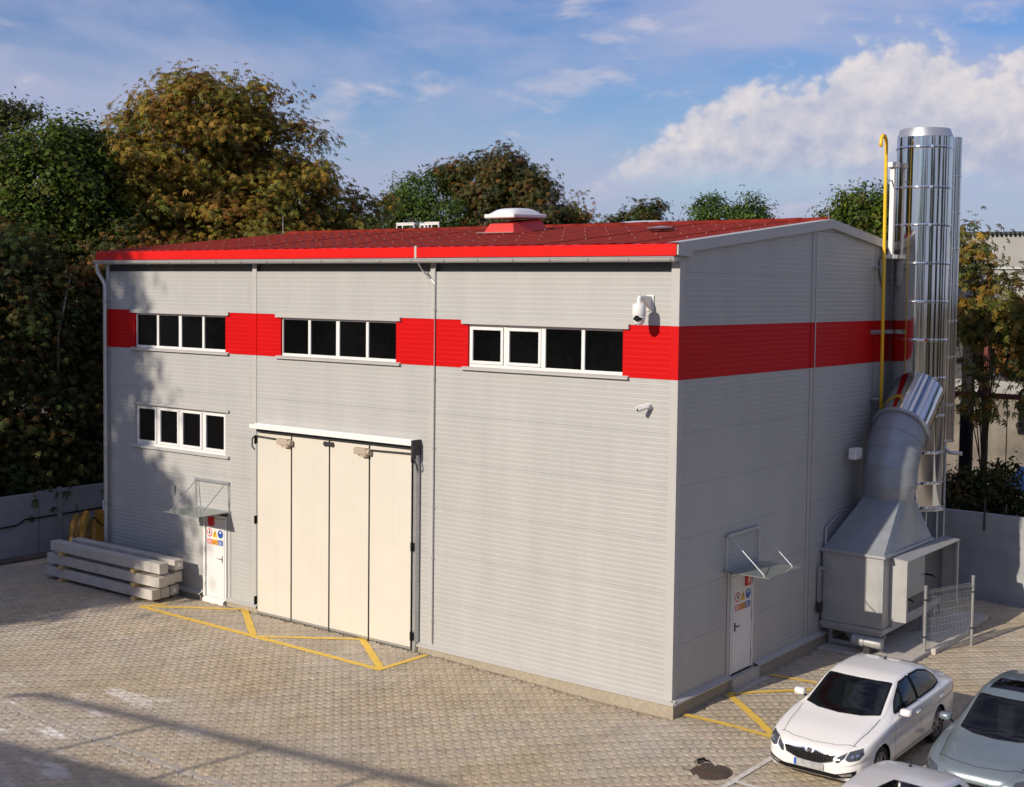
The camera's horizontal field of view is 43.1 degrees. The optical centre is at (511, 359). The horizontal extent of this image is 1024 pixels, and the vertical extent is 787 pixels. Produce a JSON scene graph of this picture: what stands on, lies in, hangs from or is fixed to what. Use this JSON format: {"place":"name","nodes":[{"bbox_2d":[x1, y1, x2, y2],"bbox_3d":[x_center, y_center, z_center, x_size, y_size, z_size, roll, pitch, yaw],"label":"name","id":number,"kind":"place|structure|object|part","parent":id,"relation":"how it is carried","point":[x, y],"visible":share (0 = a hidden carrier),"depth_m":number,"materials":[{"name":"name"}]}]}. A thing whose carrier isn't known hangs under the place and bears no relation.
{"place":"outdoors","nodes":[
{"label":"outdoors","id":0,"kind":"place"},
{"bbox_2d":[0,558,1023,786],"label":"pavement","id":1,"kind":"structure","parent":0,"point":[100,687],"depth_m":24.93,"materials":[{"name":"concrete"}]},
{"bbox_2d":[0,550,53,565],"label":"verge strip","id":2,"kind":"object","parent":1,"relation":"on","point":[17,559],"visible":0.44,"depth_m":38.35,"materials":[{"name":"concrete"}]},
{"bbox_2d":[58,578,70,582],"bbox_3d":[-11.812,5.910,35.129,0.140,0.096,0.990,3,4,38],"label":"wooden bearer","id":3,"kind":"object","parent":1,"relation":"on","point":[60,580],"visible":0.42,"depth_m":34.76,"materials":[{"name":"brown wood"}]},
{"bbox_2d":[45,563,159,600],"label":"concrete beam","id":4,"kind":"structure","parent":3,"relation":"on","point":[111,583],"depth_m":33.71,"materials":[{"name":"grey concrete"}]},
{"bbox_2d":[58,565,71,569],"bbox_3d":[-11.808,5.556,35.110,0.140,0.096,0.990,3,4,38],"label":"wooden bearer","id":5,"kind":"object","parent":4,"relation":"on","point":[60,567],"visible":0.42,"depth_m":34.75,"materials":[{"name":"brown wood"}]},
{"bbox_2d":[130,582,142,586],"bbox_3d":[-9.313,5.688,33.191,0.140,0.096,0.990,3,4,38],"label":"wooden bearer","id":6,"kind":"object","parent":4,"relation":"on","point":[132,584],"visible":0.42,"depth_m":32.83,"materials":[{"name":"brown wood"}]},
{"bbox_2d":[47,551,166,587],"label":"concrete beam","id":7,"kind":"structure","parent":6,"relation":"on","point":[117,571],"depth_m":33.56,"materials":[{"name":"grey concrete"}]},
{"bbox_2d":[58,552,70,555],"bbox_3d":[-11.804,5.201,35.091,0.140,0.096,0.990,3,4,38],"label":"wooden bearer","id":8,"kind":"object","parent":7,"relation":"on","point":[62,554],"visible":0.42,"depth_m":34.72,"materials":[{"name":"brown wood"}]},
{"bbox_2d":[71,537,182,569],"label":"concrete beam","id":9,"kind":"structure","parent":8,"relation":"on","point":[174,563],"depth_m":33.74,"materials":[{"name":"grey concrete"}]},
{"bbox_2d":[130,568,142,572],"bbox_3d":[-9.309,5.333,33.172,0.140,0.096,0.990,3,4,38],"label":"wooden bearer","id":10,"kind":"object","parent":7,"relation":"on","point":[132,570],"visible":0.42,"depth_m":32.80,"materials":[{"name":"brown wood"}]},
{"bbox_2d":[51,539,167,574],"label":"concrete beam","id":11,"kind":"structure","parent":10,"relation":"on","point":[118,558],"depth_m":33.45,"materials":[{"name":"grey concrete"}]},
{"bbox_2d":[57,551,174,584],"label":"concrete beam","id":12,"kind":"structure","parent":6,"relation":"on","point":[170,578],"depth_m":32.69,"materials":[{"name":"grey concrete"}]},
{"bbox_2d":[168,569,181,581],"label":"concrete beam","id":13,"kind":"structure","parent":6,"relation":"on","point":[177,575],"depth_m":32.99,"materials":[{"name":"grey concrete"}]},
{"bbox_2d":[58,564,168,597],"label":"concrete beam","id":14,"kind":"structure","parent":3,"relation":"on","point":[164,592],"depth_m":32.78,"materials":[{"name":"grey concrete"}]},
{"bbox_2d":[69,513,78,541],"bbox_3d":[-13.299,5.312,39.416,0.313,1.209,0.606,0,3,-12],"label":"folded tarp","id":15,"kind":"object","parent":1,"relation":"on","point":[73,521],"visible":0.53,"depth_m":39.39,"materials":[{"name":"yellow plastic"}]},
{"bbox_2d":[73,512,83,537],"bbox_3d":[-13.071,5.289,39.220,0.384,1.310,0.524,3,4,38],"label":"folded tarp","id":16,"kind":"object","parent":1,"relation":"on","point":[76,534],"visible":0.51,"depth_m":39.16,"materials":[{"name":"yellow fabric"}]},
{"bbox_2d":[80,510,89,537],"bbox_3d":[-12.850,5.255,39.075,0.319,1.364,0.601,0,3,-8],"label":"folded tarp","id":17,"kind":"object","parent":1,"relation":"on","point":[85,519],"visible":0.55,"depth_m":39.06,"materials":[{"name":"yellow plastic"}]},
{"bbox_2d":[84,517,93,538],"bbox_3d":[-12.659,5.353,38.889,0.338,1.233,0.570,1,3,14],"label":"folded tarp","id":18,"kind":"object","parent":1,"relation":"on","point":[88,533],"visible":0.38,"depth_m":38.84,"materials":[{"name":"yellow fabric"}]},
{"bbox_2d":[91,519,96,540],"bbox_3d":[-12.400,5.318,38.742,0.327,1.288,0.600,0,3,-4],"label":"folded tarp","id":19,"kind":"object","parent":1,"relation":"on","point":[93,533],"visible":0.21,"depth_m":38.65,"materials":[{"name":"yellow plastic"}]},
{"bbox_2d":[94,509,103,541],"bbox_3d":[-11.277,5.233,38.092,2.115,1.500,0.960,3,4,38],"label":"storage bin","id":20,"kind":"object","parent":1,"relation":"on","point":[99,518],"visible":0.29,"depth_m":38.21,"materials":[{"name":"yellow plastic"}]},
{"bbox_2d":[130,596,142,600],"bbox_3d":[-9.317,6.042,33.210,0.140,0.096,0.990,3,4,38],"label":"wooden bearer","id":21,"kind":"object","parent":1,"relation":"on","point":[133,598],"visible":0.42,"depth_m":32.85,"materials":[{"name":"brown wood"}]},
{"bbox_2d":[167,583,178,595],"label":"concrete beam","id":22,"kind":"structure","parent":21,"relation":"on","point":[174,589],"depth_m":33.09,"materials":[{"name":"grey concrete"}]},
{"bbox_2d":[92,217,921,719],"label":"industrial hall","id":23,"kind":"structure","parent":1,"relation":"on","point":[450,443],"depth_m":28.11,"materials":[{"name":"grey metal"}]},
{"bbox_2d":[172,485,175,494],"bbox_3d":[-8.771,3.382,33.590,0.100,0.244,0.077,3,4,38],"label":"door bell","id":24,"kind":"object","parent":23,"relation":"attached to","point":[173,488],"depth_m":33.57,"materials":[{"name":"white plastic"}]},
{"bbox_2d":[129,309,228,354],"bbox_3d":[-8.541,-0.718,33.318,3.950,1.067,0.190,3,4,38],"label":"window","id":25,"kind":"structure","parent":23,"relation":"in","point":[198,332],"depth_m":33.32,"materials":[{"name":"white plastic"}]},
{"bbox_2d":[130,401,229,458],"bbox_3d":[-8.567,1.787,33.449,3.960,1.210,0.190,3,4,38],"label":"window","id":26,"kind":"structure","parent":23,"relation":"in","point":[165,427],"depth_m":33.42,"materials":[{"name":"white plastic"}]},
{"bbox_2d":[165,477,230,517],"bbox_3d":[-7.846,3.439,32.300,1.380,0.780,0.988,3,4,38],"label":"door canopy","id":27,"kind":"object","parent":23,"relation":"attached to","point":[195,511],"visible":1,"depth_m":32.40,"materials":[{"name":"grey metal"}]},
{"bbox_2d":[199,514,230,604],"bbox_3d":[-7.503,5.014,32.707,1.200,2.400,0.180,3,4,38],"label":"door","id":28,"kind":"structure","parent":23,"relation":"in","point":[215,532],"depth_m":32.65,"materials":[{"name":"white metal"}]},
{"bbox_2d":[274,314,400,365],"bbox_3d":[-4.027,-0.479,29.846,4.030,1.067,0.190,3,4,38],"label":"window","id":29,"kind":"structure","parent":23,"relation":"in","point":[330,338],"depth_m":29.84,"materials":[{"name":"white plastic"}]},
{"bbox_2d":[396,222,439,236],"bbox_3d":[-2.679,-3.744,37.736,1.676,0.476,0.256,3,4,38],"label":"roof guard","id":30,"kind":"object","parent":23,"relation":"on","point":[424,224],"visible":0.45,"depth_m":37.72,"materials":[{"name":"white metal"}]},
{"bbox_2d":[479,208,546,233],"bbox_3d":[0.039,-3.437,32.393,1.140,0.687,1.560,3,4,38],"label":"roof skylight","id":31,"kind":"object","parent":23,"relation":"on","point":[519,226],"visible":0.99,"depth_m":32.08,"materials":[{"name":"white plastic"}]},
{"bbox_2d":[460,319,629,379],"bbox_3d":[0.618,-0.233,26.274,4.180,1.067,0.190,3,4,38],"label":"window","id":32,"kind":"structure","parent":23,"relation":"in","point":[593,350],"depth_m":26.25,"materials":[{"name":"white plastic"}]},
{"bbox_2d":[611,220,659,235],"bbox_3d":[3.271,-3.467,34.763,1.410,0.550,1.460,3,4,38],"label":"roof skylight","id":33,"kind":"object","parent":23,"relation":"on","point":[643,221],"visible":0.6,"depth_m":34.64,"materials":[{"name":"white plastic"}]},
{"bbox_2d":[632,295,653,325],"bbox_3d":[2.469,-0.925,24.431,0.260,0.580,0.551,3,4,38],"label":"dome camera","id":34,"kind":"object","parent":23,"relation":"attached to","point":[639,308],"visible":1,"depth_m":24.26,"materials":[{"name":"white plastic"}]},
{"bbox_2d":[633,315,641,320],"bbox_3d":[2.338,-0.766,24.230,0.160,0.110,0.058,3,4,38],"label":"lens window","id":35,"kind":"structure","parent":34,"relation":"in","point":[636,318],"depth_m":24.20,"materials":[{"name":"black glass"}]},
{"bbox_2d":[635,403,651,411],"bbox_3d":[2.502,0.915,24.641,0.349,0.173,0.147,-1,4,-35],"label":"bullet camera","id":36,"kind":"object","parent":23,"relation":"attached to","point":[646,406],"visible":1,"depth_m":24.60,"materials":[{"name":"white plastic"}]},
{"bbox_2d":[647,226,674,229],"bbox_3d":[3.285,-2.906,28.623,0.640,0.070,0.640,3,4,38],"label":"roof plate","id":37,"kind":"object","parent":23,"relation":"on","point":[661,228],"visible":1,"depth_m":28.44,"materials":[{"name":"white metal"}]},
{"bbox_2d":[725,573,757,675],"bbox_3d":[4.769,5.375,26.813,0.149,2.200,1.330,3,4,38],"label":"door","id":38,"kind":"structure","parent":23,"relation":"in","point":[742,590],"depth_m":26.73,"materials":[{"name":"white metal"}]},
{"bbox_2d":[724,525,800,578],"bbox_3d":[5.116,3.911,26.373,0.988,0.780,1.500,3,4,38],"label":"door canopy","id":39,"kind":"object","parent":23,"relation":"attached to","point":[757,568],"visible":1,"depth_m":26.41,"materials":[{"name":"grey glass"}]},
{"bbox_2d":[849,447,861,459],"bbox_3d":[8.161,2.204,30.709,0.261,0.260,0.812,2,3,24],"label":"wall lamp","id":40,"kind":"object","parent":23,"relation":"attached to","point":[855,453],"visible":1,"depth_m":30.40,"materials":[{"name":"white plastic"}]},
{"bbox_2d":[869,134,887,409],"bbox_3d":[8.837,-1.726,31.406,0.282,7.390,0.580,3,4,38],"label":"gas pipe","id":41,"kind":"object","parent":23,"relation":"attached to","point":[883,267],"visible":0.97,"depth_m":31.40,"materials":[{"name":"yellow metal"}]},
{"bbox_2d":[870,329,891,333],"bbox_3d":[9.226,-0.673,31.942,0.328,0.100,1.250,3,4,38],"label":"wall bracket","id":42,"kind":"object","parent":23,"relation":"attached to","point":[888,331],"depth_m":32.18,"materials":[{"name":"silver metal"}]},
{"bbox_2d":[688,763,732,779],"bbox_3d":[3.350,7.022,22.085,0.800,0.040,0.800,3,4,38],"label":"manhole cover","id":43,"kind":"object","parent":1,"relation":"on","point":[708,771],"visible":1,"depth_m":22.05,"materials":[{"name":"metal"}]},
{"bbox_2d":[697,757,707,763],"bbox_3d":[3.295,6.941,22.459,0.204,0.098,0.088,0,3,-16],"label":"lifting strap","id":44,"kind":"object","parent":43,"relation":"on","point":[700,759],"visible":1,"depth_m":22.45,"materials":[{"name":"black fabric"}]},
{"bbox_2d":[771,653,953,780],"bbox_3d":[6.318,6.230,23.213,2.150,1.513,4.701,3,4,38],"label":"parked sedan","id":45,"kind":"object","parent":1,"relation":"on","point":[847,719],"visible":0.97,"depth_m":22.32,"materials":[{"name":"white paint"}]},
{"bbox_3d":[7.209,5.661,24.332,1.176,0.311,0.790,3,4,38],"label":"rear window","id":46,"kind":"part","parent":45,"relation":"part of","materials":[{"name":"black glass"}]},
{"bbox_3d":[6.775,5.831,22.587,0.203,0.389,1.012,3,4,38],"label":"side window","id":47,"kind":"part","parent":45,"relation":"part of","materials":[{"name":"black glass"}]},
{"bbox_3d":[7.463,5.785,23.483,0.206,0.385,1.114,3,4,38],"label":"side window","id":48,"kind":"part","parent":45,"relation":"part of","materials":[{"name":"black glass"}]},
{"bbox_2d":[817,607,988,662],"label":"foundation slab","id":49,"kind":"structure","parent":1,"relation":"on","point":[904,642],"depth_m":30.48,"materials":[{"name":"concrete"}]},
{"bbox_2d":[816,372,959,653],"bbox_3d":[8.989,3.436,30.623,1.910,6.188,4.207,3,4,38],"label":"dust filter","id":50,"kind":"object","parent":49,"relation":"on","point":[887,557],"visible":1,"depth_m":30.03,"materials":[{"name":"metal"}]},
{"bbox_2d":[890,127,953,616],"bbox_3d":[10.079,0.451,32.187,1.424,12.190,1.424,3,4,38],"label":"steel chimney","id":51,"kind":"object","parent":49,"relation":"on","point":[922,242],"visible":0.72,"depth_m":31.52,"materials":[{"name":"metal"}]},
{"bbox_2d":[880,162,900,285],"bbox_3d":[9.203,-3.299,31.692,0.320,3.010,0.790,3,4,38],"label":"chimney stay","id":52,"kind":"object","parent":51,"relation":"attached to","point":[892,166],"visible":0.88,"depth_m":31.72,"materials":[{"name":"white metal"}]},
{"bbox_2d":[937,137,962,613],"bbox_3d":[10.994,0.516,32.495,0.660,12.048,0.440,3,4,38],"label":"steel chimney","id":53,"kind":"object","parent":49,"relation":"on","point":[953,286],"visible":0.38,"depth_m":32.28,"materials":[{"name":"metal"}]},
{"bbox_2d":[840,749,968,786],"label":"parked hatchback","id":54,"kind":"object","parent":1,"relation":"on","point":[887,773],"visible":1,"depth_m":17.82,"materials":[{"name":"white paint"}]},
{"bbox_2d":[922,575,974,651],"bbox_3d":[10.023,5.853,29.738,1.719,1.660,0.119,-1,4,-32],"label":"fence","id":55,"kind":"object","parent":1,"relation":"on","point":[926,612],"visible":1,"depth_m":29.76,"materials":[{"name":"grey metal"}]},
{"bbox_2d":[930,628,969,654],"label":"edge beam","id":56,"kind":"structure","parent":1,"relation":"on","point":[935,650],"depth_m":30.19,"materials":[{"name":"concrete"}]},
{"bbox_2d":[926,670,1023,786],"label":"parked hatchback","id":57,"kind":"object","parent":1,"relation":"on","point":[979,741],"visible":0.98,"depth_m":20.91,"materials":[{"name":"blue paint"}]},
{"bbox_2d":[0,0,1023,231],"label":"sky","id":58,"kind":"structure","parent":0,"point":[669,100],"materials":[{"name":"blue"}]},
{"bbox_2d":[946,393,1023,495],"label":"panel wall","id":59,"kind":"structure","parent":0,"point":[1004,444],"depth_m":53.17,"materials":[{"name":"concrete"}]},
{"bbox_2d":[955,231,1023,393],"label":"neighbour shed","id":60,"kind":"structure","parent":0,"point":[1014,249],"depth_m":55.71,"materials":[{"name":"grey metal"}]},
{"label":"ground","id":61,"kind":"structure","parent":0,"visible":0},
{"bbox_2d":[0,86,68,340],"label":"tree","id":62,"kind":"object","parent":61,"relation":"on","point":[8,111],"visible":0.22,"depth_m":48.78,"materials":[{"name":"green plant"}]},
{"bbox_2d":[0,483,103,558],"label":"boundary wall","id":63,"kind":"structure","parent":61,"relation":"on","point":[20,535],"depth_m":39.22,"materials":[{"name":"concrete"}]},
{"bbox_2d":[0,399,103,523],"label":"bush","id":64,"kind":"object","parent":61,"relation":"on","point":[63,471],"visible":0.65,"depth_m":39.85,"materials":[{"name":"green plant"}]},
{"bbox_2d":[0,204,105,483],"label":"tree","id":65,"kind":"object","parent":61,"relation":"on","point":[30,375],"visible":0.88,"depth_m":40.39,"materials":[{"name":"green plant"}]},
{"bbox_2d":[15,258,97,483],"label":"birch tree","id":66,"kind":"object","parent":61,"relation":"on","point":[63,308],"visible":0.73,"depth_m":41.07,"materials":[{"name":"green plant"}]},
{"bbox_2d":[0,105,196,335],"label":"tree","id":67,"kind":"object","parent":61,"relation":"on","point":[62,156],"visible":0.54,"depth_m":44.96,"materials":[{"name":"green plant"}]},
{"bbox_2d":[37,212,210,429],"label":"tree","id":68,"kind":"object","parent":61,"relation":"on","point":[107,245],"visible":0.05,"depth_m":43.17,"materials":[{"name":"green plant"}]},
{"bbox_2d":[36,58,404,261],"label":"tree","id":69,"kind":"object","parent":61,"relation":"on","point":[237,179],"visible":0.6,"depth_m":48.92,"materials":[{"name":"green plant"}]},
{"bbox_2d":[361,164,488,228],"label":"tree","id":70,"kind":"object","parent":61,"relation":"on","point":[411,201],"visible":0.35,"depth_m":61.98,"materials":[{"name":"green plant"}]},
{"bbox_2d":[421,138,585,226],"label":"tree","id":71,"kind":"object","parent":61,"relation":"on","point":[505,181],"visible":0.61,"depth_m":61.19,"materials":[{"name":"green plant"}]},
{"bbox_2d":[558,189,600,223],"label":"tree","id":72,"kind":"object","parent":61,"relation":"on","point":[584,214],"visible":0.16,"depth_m":60.96,"materials":[{"name":"green plant"}]},
{"bbox_2d":[593,195,678,222],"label":"tree","id":73,"kind":"object","parent":61,"relation":"on","point":[645,212],"visible":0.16,"depth_m":59.34,"materials":[{"name":"green plant"}]},
{"bbox_2d":[679,185,783,220],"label":"tree","id":74,"kind":"object","parent":61,"relation":"on","point":[711,204],"visible":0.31,"depth_m":56.55,"materials":[{"name":"green plant"}]},
{"bbox_2d":[927,499,1023,606],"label":"boundary wall","id":75,"kind":"structure","parent":61,"relation":"on","point":[991,552],"depth_m":34.54,"materials":[{"name":"concrete"}]},
{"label":"yard ground","id":76,"kind":"structure","parent":0,"visible":0},
{"bbox_2d":[805,177,895,240],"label":"tree","id":77,"kind":"object","parent":76,"relation":"on","point":[849,209],"visible":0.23,"depth_m":52.40,"materials":[{"name":"green plant"}]},
{"bbox_2d":[945,463,996,511],"bbox_3d":[12.587,4.606,36.367,2.357,3.511,2.324,1,3,1],"label":"bush","id":78,"kind":"object","parent":76,"relation":"on","point":[958,498],"visible":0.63,"depth_m":35.85,"materials":[{"name":"green plant"}]},
{"bbox_2d":[947,451,1023,515],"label":"bush","id":79,"kind":"object","parent":76,"relation":"on","point":[998,482],"visible":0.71,"depth_m":35.81,"materials":[{"name":"green plant"}]},
{"bbox_2d":[955,270,1020,472],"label":"rusty gantry","id":80,"kind":"object","parent":76,"relation":"on","point":[1017,397],"depth_m":41.48,"materials":[{"name":"red metal"}]},
{"bbox_2d":[954,206,1023,470],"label":"tree","id":81,"kind":"object","parent":76,"relation":"on","point":[1005,313],"visible":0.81,"depth_m":37.28,"materials":[{"name":"green plant"}]},
{"bbox_2d":[955,281,1023,495],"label":"open shed","id":82,"kind":"structure","parent":76,"relation":"on","point":[966,440],"depth_m":45.16,"materials":[{"name":"black metal"}]},
{"bbox_2d":[961,286,1023,382],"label":"tree","id":83,"kind":"object","parent":76,"relation":"on","point":[1013,362],"visible":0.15,"depth_m":45.70,"materials":[{"name":"green plant"}]},
{"bbox_2d":[986,484,1023,516],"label":"bush","id":84,"kind":"object","parent":76,"relation":"on","point":[1019,511],"visible":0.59,"depth_m":35.41,"materials":[{"name":"green plant"}]},
{"bbox_2d":[1001,297,1023,475],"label":"tree","id":85,"kind":"object","parent":76,"relation":"on","point":[1021,393],"visible":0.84,"depth_m":37.06,"materials":[{"name":"green plant"}]},
{"bbox_2d":[1007,466,1023,496],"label":"blue tarp","id":86,"kind":"object","parent":76,"relation":"on","point":[1022,469],"visible":0.2,"depth_m":44.70,"materials":[{"name":"blue plastic"}]}
]}

